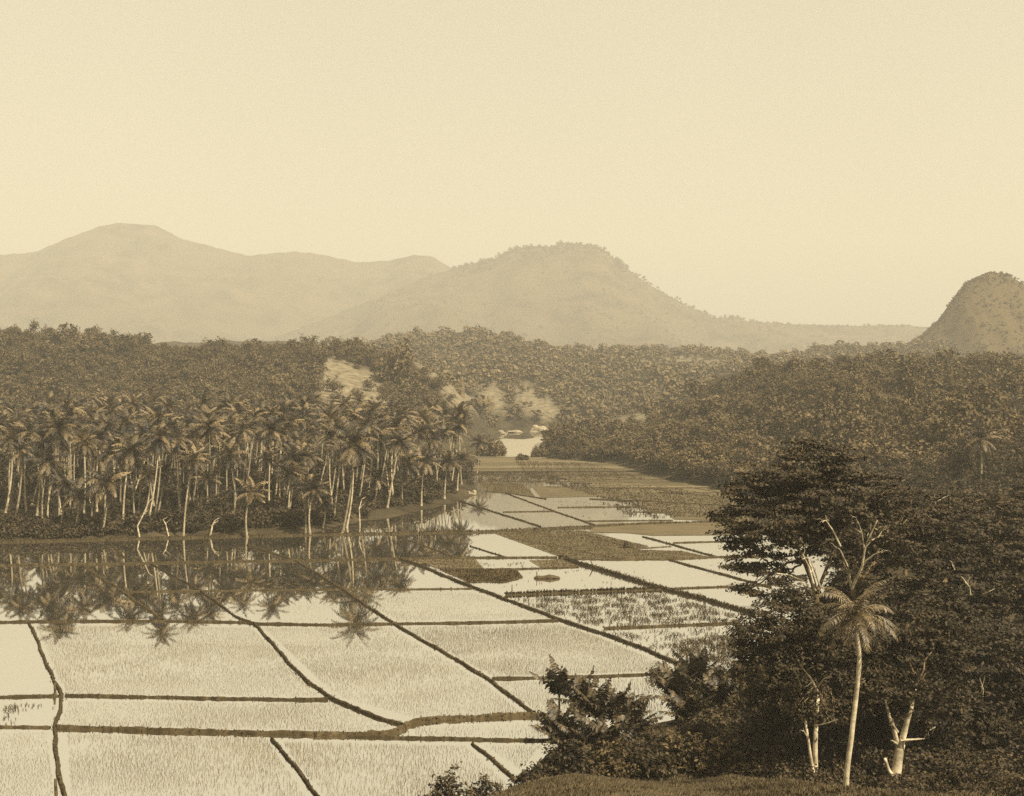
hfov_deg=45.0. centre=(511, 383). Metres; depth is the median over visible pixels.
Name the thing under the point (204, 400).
coconut palm
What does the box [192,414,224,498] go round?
coconut palm
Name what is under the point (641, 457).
hill tree
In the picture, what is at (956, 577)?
leafy tree
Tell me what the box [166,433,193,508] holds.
coconut palm
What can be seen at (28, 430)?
coconut palm
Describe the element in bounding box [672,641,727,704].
young palm
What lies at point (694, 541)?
earth bank
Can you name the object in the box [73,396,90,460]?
coconut palm
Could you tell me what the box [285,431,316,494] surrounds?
coconut palm
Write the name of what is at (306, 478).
coconut palm
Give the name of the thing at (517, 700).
earth bank
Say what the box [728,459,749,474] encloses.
hill tree
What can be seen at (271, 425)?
coconut palm
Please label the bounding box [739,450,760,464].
hill tree
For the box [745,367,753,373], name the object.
hill tree
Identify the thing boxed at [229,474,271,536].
coconut palm
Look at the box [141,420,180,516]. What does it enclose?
coconut palm
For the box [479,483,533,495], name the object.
planted field
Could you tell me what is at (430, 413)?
coconut palm
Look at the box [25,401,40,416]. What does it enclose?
coconut palm
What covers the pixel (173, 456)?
coconut palm
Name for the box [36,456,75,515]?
coconut palm
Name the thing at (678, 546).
earth bank
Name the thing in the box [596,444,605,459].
hill tree
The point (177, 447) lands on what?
coconut palm
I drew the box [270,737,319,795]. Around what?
earth bank
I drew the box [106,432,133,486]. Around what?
coconut palm
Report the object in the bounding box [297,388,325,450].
coconut palm
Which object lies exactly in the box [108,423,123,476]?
coconut palm
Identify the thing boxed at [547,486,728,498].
earth bank
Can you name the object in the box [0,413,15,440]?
coconut palm
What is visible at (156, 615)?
earth bank
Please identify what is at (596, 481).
earth bank
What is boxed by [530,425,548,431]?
boulder
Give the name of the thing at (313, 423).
coconut palm
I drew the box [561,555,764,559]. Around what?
earth bank
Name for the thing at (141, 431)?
coconut palm
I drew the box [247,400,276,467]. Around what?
coconut palm
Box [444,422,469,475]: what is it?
coconut palm
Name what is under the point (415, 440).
coconut palm
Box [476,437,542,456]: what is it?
river
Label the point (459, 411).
coconut palm
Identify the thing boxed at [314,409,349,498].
coconut palm
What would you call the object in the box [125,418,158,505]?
coconut palm
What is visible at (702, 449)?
hill tree
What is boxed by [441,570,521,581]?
planted field
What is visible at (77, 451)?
coconut palm
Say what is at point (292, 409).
coconut palm
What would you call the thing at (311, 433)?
coconut palm
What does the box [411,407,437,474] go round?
coconut palm
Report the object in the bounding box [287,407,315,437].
coconut palm
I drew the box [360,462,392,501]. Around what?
coconut palm
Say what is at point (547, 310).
mountain
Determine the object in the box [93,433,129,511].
coconut palm
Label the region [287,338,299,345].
hill tree
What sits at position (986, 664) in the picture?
leafy tree
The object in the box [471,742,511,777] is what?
earth bank
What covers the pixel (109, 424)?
coconut palm
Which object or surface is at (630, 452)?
hill tree
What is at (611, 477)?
grass field
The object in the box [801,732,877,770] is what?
shrub
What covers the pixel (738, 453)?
hill tree
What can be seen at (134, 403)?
coconut palm
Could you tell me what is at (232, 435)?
coconut palm
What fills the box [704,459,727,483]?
hill tree
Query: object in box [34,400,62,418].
coconut palm
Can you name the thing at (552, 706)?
young palm
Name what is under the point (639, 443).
hill tree
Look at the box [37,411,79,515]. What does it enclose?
coconut palm
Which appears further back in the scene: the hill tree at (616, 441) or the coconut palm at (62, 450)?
the hill tree at (616, 441)
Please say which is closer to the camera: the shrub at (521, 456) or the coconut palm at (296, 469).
the coconut palm at (296, 469)
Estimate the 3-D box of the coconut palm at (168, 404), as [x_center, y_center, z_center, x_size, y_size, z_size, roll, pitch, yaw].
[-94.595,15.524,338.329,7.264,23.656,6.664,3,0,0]
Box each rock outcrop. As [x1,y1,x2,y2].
[458,375,464,398]
[486,395,494,409]
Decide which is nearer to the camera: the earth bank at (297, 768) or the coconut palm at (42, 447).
the earth bank at (297, 768)
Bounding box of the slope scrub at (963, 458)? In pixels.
[772,435,1023,578]
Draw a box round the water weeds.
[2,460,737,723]
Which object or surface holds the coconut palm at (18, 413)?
on the ground at (350, 375)
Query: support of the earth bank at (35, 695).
in the water
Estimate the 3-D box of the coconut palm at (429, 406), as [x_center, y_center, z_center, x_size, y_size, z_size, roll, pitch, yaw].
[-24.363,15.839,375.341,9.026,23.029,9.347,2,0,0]
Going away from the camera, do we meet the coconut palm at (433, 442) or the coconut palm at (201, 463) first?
the coconut palm at (201, 463)
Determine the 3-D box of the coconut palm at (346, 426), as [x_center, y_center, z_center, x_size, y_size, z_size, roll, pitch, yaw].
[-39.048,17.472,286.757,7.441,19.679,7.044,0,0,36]
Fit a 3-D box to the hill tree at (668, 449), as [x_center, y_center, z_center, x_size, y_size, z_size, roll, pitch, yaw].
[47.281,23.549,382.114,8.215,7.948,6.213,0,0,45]
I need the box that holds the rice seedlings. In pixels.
[0,591,670,795]
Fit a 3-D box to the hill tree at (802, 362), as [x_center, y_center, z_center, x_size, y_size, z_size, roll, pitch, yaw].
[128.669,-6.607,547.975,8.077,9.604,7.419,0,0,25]
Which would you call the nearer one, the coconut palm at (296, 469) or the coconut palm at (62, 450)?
the coconut palm at (296, 469)
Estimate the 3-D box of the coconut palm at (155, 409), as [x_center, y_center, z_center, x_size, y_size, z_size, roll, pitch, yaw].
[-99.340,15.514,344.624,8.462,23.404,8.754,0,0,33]
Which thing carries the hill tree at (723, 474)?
on the ground at (350, 375)
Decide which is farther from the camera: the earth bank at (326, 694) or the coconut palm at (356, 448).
the coconut palm at (356, 448)
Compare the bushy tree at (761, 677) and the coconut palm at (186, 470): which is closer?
the bushy tree at (761, 677)
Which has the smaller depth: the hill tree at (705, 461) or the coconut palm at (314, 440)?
the coconut palm at (314, 440)
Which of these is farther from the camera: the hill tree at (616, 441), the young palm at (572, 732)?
the hill tree at (616, 441)
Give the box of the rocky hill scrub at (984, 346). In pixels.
[905,271,1023,350]
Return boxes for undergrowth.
[0,437,1023,795]
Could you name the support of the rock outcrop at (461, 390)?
on the ground at (350, 375)
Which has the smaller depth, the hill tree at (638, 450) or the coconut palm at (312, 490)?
the coconut palm at (312, 490)
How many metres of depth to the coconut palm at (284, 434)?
267.93 m
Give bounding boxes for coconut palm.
[0,396,8,414]
[0,397,19,410]
[0,401,27,466]
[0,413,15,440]
[0,425,29,512]
[0,430,28,490]
[1,402,23,462]
[1,409,26,486]
[3,434,39,516]
[6,406,31,475]
[9,421,39,508]
[11,398,34,418]
[13,416,44,512]
[24,443,71,517]
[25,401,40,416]
[25,411,49,436]
[25,429,63,515]
[27,403,42,461]
[27,439,53,489]
[31,409,61,503]
[33,349,53,366]
[33,391,62,443]
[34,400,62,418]
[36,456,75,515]
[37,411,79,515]
[37,419,73,514]
[41,425,76,498]
[45,407,89,511]
[49,401,84,466]
[50,472,84,521]
[51,391,81,464]
[53,438,73,476]
[54,420,93,473]
[57,393,78,457]
[59,477,98,521]
[67,429,100,511]
[67,431,107,505]
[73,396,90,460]
[73,419,90,479]
[74,402,105,430]
[77,406,87,466]
[78,464,118,520]
[80,412,102,474]
[84,343,97,354]
[84,458,132,535]
[85,421,113,511]
[89,397,121,466]
[90,413,121,472]
[90,440,108,483]
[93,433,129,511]
[95,423,120,465]
[98,401,122,467]
[100,394,124,471]
[105,434,134,502]
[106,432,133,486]
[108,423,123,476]
[109,432,152,518]
[109,436,154,513]
[111,408,141,486]
[115,397,129,411]
[118,397,144,467]
[120,392,146,431]
[124,421,162,512]
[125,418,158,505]
[131,406,173,499]
[132,460,165,514]
[134,408,171,488]
[136,398,156,461]
[141,391,165,409]
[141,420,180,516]
[142,398,172,467]
[142,429,177,514]
[146,458,179,510]
[155,397,181,462]
[158,412,176,459]
[160,394,184,459]
[164,420,194,511]
[166,419,185,502]
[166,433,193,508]
[167,420,188,490]
[174,444,209,535]
[175,405,195,422]
[176,412,198,432]
[180,423,205,501]
[180,429,198,490]
[180,443,211,509]
[183,436,220,503]
[186,437,211,499]
[189,413,229,501]
[190,391,216,413]
[190,404,221,493]
[190,464,223,508]
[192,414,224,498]
[200,402,231,418]
[203,432,234,493]
[210,437,250,508]
[211,415,230,494]
[213,393,242,415]
[217,413,243,494]
[218,423,241,501]
[222,401,248,477]
[227,393,248,468]
[227,415,260,499]
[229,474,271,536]
[236,415,263,479]
[238,404,269,476]
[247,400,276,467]
[250,444,279,501]
[253,417,272,479]
[254,414,289,507]
[255,417,273,479]
[258,406,267,470]
[261,404,283,482]
[264,420,296,496]
[267,438,290,492]
[268,414,303,499]
[270,458,310,507]
[274,396,294,459]
[275,443,311,507]
[276,395,299,442]
[280,436,317,494]
[281,412,305,433]
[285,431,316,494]
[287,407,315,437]
[287,470,327,533]
[290,439,322,507]
[292,395,315,430]
[292,402,321,446]
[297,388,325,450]
[297,475,329,534]
[299,423,323,470]
[300,417,322,445]
[309,489,338,527]
[310,415,324,471]
[312,419,348,503]
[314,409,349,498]
[316,405,343,483]
[319,425,349,498]
[323,441,350,519]
[325,417,378,532]
[329,393,360,466]
[329,403,357,474]
[332,418,357,487]
[334,438,371,526]
[335,402,367,475]
[351,393,371,408]
[351,409,384,496]
[353,402,367,421]
[356,399,387,479]
[358,419,395,488]
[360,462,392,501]
[363,397,387,410]
[368,409,394,490]
[370,435,393,492]
[375,407,397,456]
[377,414,414,495]
[380,398,402,462]
[380,408,398,474]
[383,429,416,507]
[384,412,405,468]
[387,448,424,502]
[390,406,415,468]
[405,420,434,481]
[405,422,417,455]
[409,446,444,505]
[410,405,439,470]
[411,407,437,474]
[414,416,440,454]
[418,399,441,421]
[421,420,441,479]
[421,426,447,481]
[432,402,453,445]
[433,423,455,472]
[436,447,464,498]
[438,405,461,470]
[444,401,475,484]
[444,412,475,479]
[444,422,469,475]
[451,445,475,490]
[453,403,473,449]
[467,433,489,472]
[815,580,898,785]
[962,420,1001,484]
[1001,395,1023,412]
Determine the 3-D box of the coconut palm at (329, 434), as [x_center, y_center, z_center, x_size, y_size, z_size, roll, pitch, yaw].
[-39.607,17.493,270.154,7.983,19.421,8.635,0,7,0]
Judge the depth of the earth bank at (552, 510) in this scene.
269.42 m
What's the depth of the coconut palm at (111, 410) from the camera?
319.62 m
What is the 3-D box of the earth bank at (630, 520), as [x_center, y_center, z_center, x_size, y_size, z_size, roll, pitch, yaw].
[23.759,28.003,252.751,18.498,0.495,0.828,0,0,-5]
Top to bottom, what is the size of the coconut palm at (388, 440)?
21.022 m
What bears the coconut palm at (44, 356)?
on the ground at (350, 375)
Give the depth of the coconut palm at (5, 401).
359.22 m
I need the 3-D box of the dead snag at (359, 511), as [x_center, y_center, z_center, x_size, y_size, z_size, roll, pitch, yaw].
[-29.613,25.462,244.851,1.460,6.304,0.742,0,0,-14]
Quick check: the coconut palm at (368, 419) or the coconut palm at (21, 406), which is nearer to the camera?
the coconut palm at (368, 419)
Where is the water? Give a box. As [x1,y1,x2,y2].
[0,431,840,795]
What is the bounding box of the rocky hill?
[908,272,1023,354]
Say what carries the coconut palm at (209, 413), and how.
on the ground at (350, 375)
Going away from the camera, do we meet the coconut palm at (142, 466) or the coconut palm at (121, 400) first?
the coconut palm at (142, 466)
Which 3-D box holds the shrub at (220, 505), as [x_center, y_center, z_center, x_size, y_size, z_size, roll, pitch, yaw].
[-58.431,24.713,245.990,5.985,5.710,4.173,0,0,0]
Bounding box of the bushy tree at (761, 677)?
[718,582,878,772]
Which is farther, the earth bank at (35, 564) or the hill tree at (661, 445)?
the hill tree at (661, 445)
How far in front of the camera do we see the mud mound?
177.68 m
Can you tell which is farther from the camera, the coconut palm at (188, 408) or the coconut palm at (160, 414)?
the coconut palm at (188, 408)
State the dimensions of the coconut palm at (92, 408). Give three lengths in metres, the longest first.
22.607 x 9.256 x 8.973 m
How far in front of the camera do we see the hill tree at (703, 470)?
340.96 m
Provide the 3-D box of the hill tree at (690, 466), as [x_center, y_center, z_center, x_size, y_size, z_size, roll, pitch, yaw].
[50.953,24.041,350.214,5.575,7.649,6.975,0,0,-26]
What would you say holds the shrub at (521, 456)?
on the ground at (350, 375)
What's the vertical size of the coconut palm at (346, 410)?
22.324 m
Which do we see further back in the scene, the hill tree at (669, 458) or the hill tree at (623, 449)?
the hill tree at (623, 449)
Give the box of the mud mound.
[534,571,559,578]
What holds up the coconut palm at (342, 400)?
on the ground at (350, 375)
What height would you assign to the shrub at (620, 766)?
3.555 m
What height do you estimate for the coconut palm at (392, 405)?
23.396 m
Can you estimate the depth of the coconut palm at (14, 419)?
291.76 m
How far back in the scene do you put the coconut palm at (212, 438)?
259.66 m
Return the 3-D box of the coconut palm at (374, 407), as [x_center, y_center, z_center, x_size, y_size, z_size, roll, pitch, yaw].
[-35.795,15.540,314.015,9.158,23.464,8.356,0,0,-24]
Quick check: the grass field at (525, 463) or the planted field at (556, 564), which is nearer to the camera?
the planted field at (556, 564)
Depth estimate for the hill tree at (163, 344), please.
644.26 m
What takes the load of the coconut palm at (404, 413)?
on the ground at (350, 375)
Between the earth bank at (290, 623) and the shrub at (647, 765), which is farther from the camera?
the earth bank at (290, 623)
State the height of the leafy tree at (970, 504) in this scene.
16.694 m
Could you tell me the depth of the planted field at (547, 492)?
301.79 m
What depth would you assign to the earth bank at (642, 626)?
142.75 m
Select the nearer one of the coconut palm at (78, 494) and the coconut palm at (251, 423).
the coconut palm at (78, 494)
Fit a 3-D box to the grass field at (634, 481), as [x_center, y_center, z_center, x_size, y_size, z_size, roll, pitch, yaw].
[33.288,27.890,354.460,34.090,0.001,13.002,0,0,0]
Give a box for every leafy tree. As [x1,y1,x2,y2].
[873,484,1023,627]
[882,516,1020,679]
[915,618,1023,723]
[945,508,1023,651]
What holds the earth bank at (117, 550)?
in the water
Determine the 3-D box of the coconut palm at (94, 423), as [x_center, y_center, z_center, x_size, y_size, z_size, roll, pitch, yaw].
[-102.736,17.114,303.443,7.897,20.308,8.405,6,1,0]
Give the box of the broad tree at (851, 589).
[787,487,963,685]
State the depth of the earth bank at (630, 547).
212.30 m
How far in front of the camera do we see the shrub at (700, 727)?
91.81 m
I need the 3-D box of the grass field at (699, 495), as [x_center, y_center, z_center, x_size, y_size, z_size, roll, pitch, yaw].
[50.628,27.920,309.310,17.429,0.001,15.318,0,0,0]
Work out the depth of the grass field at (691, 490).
324.26 m
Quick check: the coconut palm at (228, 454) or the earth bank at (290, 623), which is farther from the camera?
the coconut palm at (228, 454)
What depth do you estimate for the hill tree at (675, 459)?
364.78 m
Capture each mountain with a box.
[0,223,451,343]
[264,245,927,353]
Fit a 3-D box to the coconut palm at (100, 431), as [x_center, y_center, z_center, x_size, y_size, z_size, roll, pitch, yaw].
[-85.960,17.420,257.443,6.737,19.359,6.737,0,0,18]
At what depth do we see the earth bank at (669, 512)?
268.89 m
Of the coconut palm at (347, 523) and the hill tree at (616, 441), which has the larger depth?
the hill tree at (616, 441)
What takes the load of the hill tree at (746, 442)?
on the ground at (350, 375)
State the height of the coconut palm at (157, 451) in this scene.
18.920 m
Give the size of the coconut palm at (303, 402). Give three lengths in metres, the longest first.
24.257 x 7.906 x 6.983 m
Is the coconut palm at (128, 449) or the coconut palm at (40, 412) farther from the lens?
the coconut palm at (40, 412)
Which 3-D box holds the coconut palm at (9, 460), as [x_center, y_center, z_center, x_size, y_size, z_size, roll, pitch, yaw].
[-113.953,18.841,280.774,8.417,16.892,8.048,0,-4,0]
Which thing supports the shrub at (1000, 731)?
on the ground at (350, 375)
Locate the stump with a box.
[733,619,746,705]
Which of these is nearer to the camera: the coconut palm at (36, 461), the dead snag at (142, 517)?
the dead snag at (142, 517)
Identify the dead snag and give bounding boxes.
[137,497,154,536]
[210,518,218,534]
[359,497,364,525]
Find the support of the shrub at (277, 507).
on the ground at (350, 375)
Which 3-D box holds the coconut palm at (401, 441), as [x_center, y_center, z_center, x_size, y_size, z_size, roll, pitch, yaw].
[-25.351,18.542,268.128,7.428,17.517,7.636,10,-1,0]
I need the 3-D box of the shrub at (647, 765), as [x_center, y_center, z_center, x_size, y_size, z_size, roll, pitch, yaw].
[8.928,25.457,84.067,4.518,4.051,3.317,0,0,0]
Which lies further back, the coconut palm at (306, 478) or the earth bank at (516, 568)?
the coconut palm at (306, 478)
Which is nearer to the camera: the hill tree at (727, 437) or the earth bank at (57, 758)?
the earth bank at (57, 758)
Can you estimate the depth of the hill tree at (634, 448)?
420.91 m
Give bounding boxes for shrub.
[204,494,230,512]
[238,499,265,510]
[269,501,286,511]
[282,493,304,508]
[427,761,475,795]
[458,773,502,795]
[476,435,506,456]
[506,761,547,787]
[515,453,528,459]
[530,443,549,456]
[537,737,604,778]
[579,738,640,779]
[616,725,677,780]
[620,541,633,547]
[652,728,709,777]
[675,711,720,743]
[684,725,745,777]
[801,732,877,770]
[838,698,903,748]
[891,706,966,757]
[922,675,1007,739]
[969,712,1023,757]
[985,654,1023,723]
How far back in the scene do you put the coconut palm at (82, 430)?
274.18 m
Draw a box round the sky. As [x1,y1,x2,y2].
[0,0,1023,326]
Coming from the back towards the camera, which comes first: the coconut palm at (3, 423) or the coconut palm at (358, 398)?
the coconut palm at (358, 398)
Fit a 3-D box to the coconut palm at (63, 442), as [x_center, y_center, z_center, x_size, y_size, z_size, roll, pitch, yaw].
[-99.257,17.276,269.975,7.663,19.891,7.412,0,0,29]
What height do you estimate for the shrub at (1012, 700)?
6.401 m
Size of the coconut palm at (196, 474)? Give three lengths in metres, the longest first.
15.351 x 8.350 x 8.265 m
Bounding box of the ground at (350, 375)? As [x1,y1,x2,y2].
[0,335,1023,795]
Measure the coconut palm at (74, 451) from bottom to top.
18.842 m
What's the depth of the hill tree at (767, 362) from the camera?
546.57 m
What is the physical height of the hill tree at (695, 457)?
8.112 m
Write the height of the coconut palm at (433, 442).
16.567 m
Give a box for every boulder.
[507,430,521,432]
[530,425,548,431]
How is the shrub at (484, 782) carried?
on the ground at (350, 375)
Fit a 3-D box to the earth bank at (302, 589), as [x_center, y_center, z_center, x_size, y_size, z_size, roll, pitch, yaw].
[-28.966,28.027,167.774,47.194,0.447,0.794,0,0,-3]
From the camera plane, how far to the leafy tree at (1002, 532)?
119.66 m
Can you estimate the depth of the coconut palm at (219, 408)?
327.94 m
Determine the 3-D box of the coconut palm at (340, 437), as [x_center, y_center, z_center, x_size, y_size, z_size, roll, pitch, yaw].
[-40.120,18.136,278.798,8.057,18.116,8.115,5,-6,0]
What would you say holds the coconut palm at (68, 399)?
on the ground at (350, 375)
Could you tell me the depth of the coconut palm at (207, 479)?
249.61 m
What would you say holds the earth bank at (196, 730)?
in the water
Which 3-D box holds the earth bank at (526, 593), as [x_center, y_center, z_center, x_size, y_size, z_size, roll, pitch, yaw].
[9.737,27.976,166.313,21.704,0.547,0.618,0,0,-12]
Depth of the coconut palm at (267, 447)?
286.33 m
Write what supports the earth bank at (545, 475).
in the water
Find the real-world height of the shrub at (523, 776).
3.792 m
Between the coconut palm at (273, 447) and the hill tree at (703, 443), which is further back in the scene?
the hill tree at (703, 443)
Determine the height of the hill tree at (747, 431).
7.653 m
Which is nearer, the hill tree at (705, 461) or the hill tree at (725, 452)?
the hill tree at (705, 461)
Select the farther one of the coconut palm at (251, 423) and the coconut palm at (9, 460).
the coconut palm at (251, 423)
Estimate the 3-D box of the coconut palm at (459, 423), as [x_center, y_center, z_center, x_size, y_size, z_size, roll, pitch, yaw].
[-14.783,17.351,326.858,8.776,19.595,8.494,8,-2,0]
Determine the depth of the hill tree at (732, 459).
345.77 m
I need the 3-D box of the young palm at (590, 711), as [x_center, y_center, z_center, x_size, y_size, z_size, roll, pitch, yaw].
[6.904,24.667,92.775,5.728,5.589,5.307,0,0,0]
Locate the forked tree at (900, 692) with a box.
[823,592,1010,784]
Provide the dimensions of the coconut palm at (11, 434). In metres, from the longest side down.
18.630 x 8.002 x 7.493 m
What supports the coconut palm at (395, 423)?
on the ground at (350, 375)
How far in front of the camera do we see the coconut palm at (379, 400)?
358.40 m
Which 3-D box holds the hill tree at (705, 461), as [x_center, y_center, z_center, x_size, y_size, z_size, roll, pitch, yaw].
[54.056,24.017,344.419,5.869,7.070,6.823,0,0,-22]
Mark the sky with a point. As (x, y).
(823, 162)
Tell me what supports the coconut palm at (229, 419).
on the ground at (350, 375)
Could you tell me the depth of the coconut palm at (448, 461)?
294.03 m
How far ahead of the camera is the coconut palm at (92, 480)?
232.45 m
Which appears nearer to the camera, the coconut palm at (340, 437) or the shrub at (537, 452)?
the coconut palm at (340, 437)
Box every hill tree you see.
[23,329,32,336]
[160,342,167,347]
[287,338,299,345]
[586,443,598,453]
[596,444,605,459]
[603,445,617,460]
[605,434,625,457]
[614,446,622,458]
[619,445,628,459]
[626,437,639,447]
[626,446,635,462]
[626,449,634,462]
[634,438,649,448]
[634,448,643,456]
[635,447,655,468]
[648,451,663,471]
[652,442,671,469]
[656,447,674,469]
[660,450,677,471]
[669,456,676,470]
[674,450,689,460]
[674,455,689,476]
[681,452,703,476]
[681,455,700,479]
[694,441,712,449]
[694,444,717,458]
[696,457,709,479]
[696,463,712,481]
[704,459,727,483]
[705,446,721,458]
[707,452,729,481]
[717,432,735,443]
[717,449,733,456]
[717,465,734,483]
[724,439,734,450]
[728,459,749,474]
[728,474,743,482]
[729,455,740,463]
[733,446,750,459]
[734,434,753,449]
[736,461,756,477]
[738,429,758,436]
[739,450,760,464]
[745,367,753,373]
[760,359,772,365]
[794,358,807,366]
[1012,353,1023,360]
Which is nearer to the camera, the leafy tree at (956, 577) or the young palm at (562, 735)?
the young palm at (562, 735)
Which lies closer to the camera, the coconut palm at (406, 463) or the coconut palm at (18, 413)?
the coconut palm at (406, 463)
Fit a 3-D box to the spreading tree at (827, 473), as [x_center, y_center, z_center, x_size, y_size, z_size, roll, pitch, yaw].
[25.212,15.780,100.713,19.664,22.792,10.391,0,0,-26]
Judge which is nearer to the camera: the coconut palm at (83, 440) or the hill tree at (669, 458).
the coconut palm at (83, 440)
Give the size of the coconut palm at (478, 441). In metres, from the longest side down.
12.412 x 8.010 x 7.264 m
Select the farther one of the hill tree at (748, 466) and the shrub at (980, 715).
the hill tree at (748, 466)
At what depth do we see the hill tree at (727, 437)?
376.70 m
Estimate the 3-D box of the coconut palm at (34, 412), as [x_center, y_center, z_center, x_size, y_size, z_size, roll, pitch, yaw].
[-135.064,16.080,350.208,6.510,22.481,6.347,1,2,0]
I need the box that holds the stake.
[54,778,57,793]
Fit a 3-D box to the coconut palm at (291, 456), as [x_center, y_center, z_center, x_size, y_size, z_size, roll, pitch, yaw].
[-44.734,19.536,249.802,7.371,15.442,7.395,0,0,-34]
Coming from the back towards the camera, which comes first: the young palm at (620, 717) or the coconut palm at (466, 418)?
the coconut palm at (466, 418)
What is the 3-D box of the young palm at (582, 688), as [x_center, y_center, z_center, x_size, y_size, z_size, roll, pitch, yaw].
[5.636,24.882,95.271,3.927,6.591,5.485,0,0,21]
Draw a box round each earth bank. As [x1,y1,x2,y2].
[0,521,712,542]
[0,556,556,565]
[0,619,558,624]
[0,694,58,697]
[0,725,50,727]
[27,621,66,795]
[56,724,324,735]
[65,694,327,700]
[80,564,161,619]
[106,540,128,561]
[126,588,471,591]
[150,563,248,621]
[246,544,535,711]
[253,622,402,724]
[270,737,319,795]
[316,711,548,736]
[349,734,554,741]
[399,557,679,664]
[401,537,448,554]
[441,566,578,569]
[458,500,539,526]
[470,545,504,556]
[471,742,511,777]
[479,474,653,479]
[485,491,545,498]
[492,673,648,678]
[503,510,551,511]
[505,493,595,524]
[505,588,659,594]
[509,481,719,492]
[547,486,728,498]
[557,506,640,507]
[558,556,755,613]
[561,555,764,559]
[584,534,670,548]
[585,519,672,520]
[590,498,734,505]
[604,621,740,628]
[633,511,721,513]
[642,536,715,555]
[668,559,771,586]
[673,541,718,542]
[674,583,791,588]
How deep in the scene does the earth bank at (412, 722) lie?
102.43 m
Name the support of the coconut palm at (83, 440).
on the ground at (350, 375)
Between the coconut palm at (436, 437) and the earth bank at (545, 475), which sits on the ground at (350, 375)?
the coconut palm at (436, 437)
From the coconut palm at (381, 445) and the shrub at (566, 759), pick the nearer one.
the shrub at (566, 759)
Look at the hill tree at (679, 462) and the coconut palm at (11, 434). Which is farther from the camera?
the hill tree at (679, 462)
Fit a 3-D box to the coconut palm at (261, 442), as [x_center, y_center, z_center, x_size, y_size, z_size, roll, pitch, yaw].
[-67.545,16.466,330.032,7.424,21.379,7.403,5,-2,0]
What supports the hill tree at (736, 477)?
on the ground at (350, 375)
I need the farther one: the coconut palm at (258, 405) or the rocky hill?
the rocky hill
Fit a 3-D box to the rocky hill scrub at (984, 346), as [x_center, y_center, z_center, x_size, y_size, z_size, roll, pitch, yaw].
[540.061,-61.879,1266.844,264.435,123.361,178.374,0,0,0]
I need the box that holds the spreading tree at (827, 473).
[698,438,936,704]
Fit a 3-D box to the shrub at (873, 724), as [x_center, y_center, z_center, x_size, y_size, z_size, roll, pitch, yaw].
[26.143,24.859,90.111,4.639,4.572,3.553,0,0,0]
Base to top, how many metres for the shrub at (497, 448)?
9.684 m
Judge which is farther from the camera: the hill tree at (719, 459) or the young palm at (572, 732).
the hill tree at (719, 459)
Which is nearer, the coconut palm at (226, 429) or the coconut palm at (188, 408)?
the coconut palm at (226, 429)
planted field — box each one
[419,559,482,567]
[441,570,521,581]
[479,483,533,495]
[492,531,707,557]
[529,560,579,567]
[531,485,749,520]
[589,521,745,535]
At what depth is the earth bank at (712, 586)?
169.89 m
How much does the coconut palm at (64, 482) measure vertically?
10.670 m
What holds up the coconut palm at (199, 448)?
on the ground at (350, 375)
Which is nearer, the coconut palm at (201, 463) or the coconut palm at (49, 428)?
the coconut palm at (49, 428)
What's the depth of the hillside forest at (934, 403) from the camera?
495.82 m
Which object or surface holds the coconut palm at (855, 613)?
on the ground at (350, 375)
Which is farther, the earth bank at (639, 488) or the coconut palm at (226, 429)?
the earth bank at (639, 488)
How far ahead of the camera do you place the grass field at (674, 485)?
339.13 m
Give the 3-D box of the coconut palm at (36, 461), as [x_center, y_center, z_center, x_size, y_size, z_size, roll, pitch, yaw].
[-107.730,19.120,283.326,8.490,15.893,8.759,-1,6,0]
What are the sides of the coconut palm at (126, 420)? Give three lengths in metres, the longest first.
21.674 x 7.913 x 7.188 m
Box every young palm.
[529,654,590,743]
[529,698,590,752]
[535,710,601,753]
[552,665,604,721]
[554,709,626,754]
[565,675,641,719]
[579,706,646,749]
[587,679,658,721]
[597,693,670,738]
[652,661,706,720]
[655,689,718,720]
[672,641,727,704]
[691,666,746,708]
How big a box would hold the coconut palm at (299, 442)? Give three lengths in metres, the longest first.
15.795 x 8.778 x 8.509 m
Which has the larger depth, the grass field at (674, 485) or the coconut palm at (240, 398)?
the coconut palm at (240, 398)
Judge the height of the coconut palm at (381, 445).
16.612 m
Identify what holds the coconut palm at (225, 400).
on the ground at (350, 375)
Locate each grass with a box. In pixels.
[0,467,791,791]
[490,717,1008,795]
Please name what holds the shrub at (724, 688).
on the ground at (350, 375)
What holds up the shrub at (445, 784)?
on the ground at (350, 375)
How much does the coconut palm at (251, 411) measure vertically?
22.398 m
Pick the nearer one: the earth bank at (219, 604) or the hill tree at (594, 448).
the earth bank at (219, 604)
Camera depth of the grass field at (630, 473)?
385.80 m
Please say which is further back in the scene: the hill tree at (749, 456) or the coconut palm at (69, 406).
the hill tree at (749, 456)
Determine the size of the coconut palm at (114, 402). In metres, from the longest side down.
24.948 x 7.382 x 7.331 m
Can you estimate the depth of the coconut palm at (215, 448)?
275.50 m
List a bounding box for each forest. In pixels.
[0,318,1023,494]
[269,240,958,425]
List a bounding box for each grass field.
[473,465,626,467]
[473,469,635,470]
[475,457,590,461]
[479,462,615,464]
[546,472,648,475]
[557,476,658,478]
[568,479,682,482]
[583,483,712,487]
[619,488,721,492]
[683,493,744,497]
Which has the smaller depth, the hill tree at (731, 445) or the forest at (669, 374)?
the hill tree at (731, 445)
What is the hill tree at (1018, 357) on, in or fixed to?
on the ground at (350, 375)
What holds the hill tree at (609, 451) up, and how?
on the ground at (350, 375)

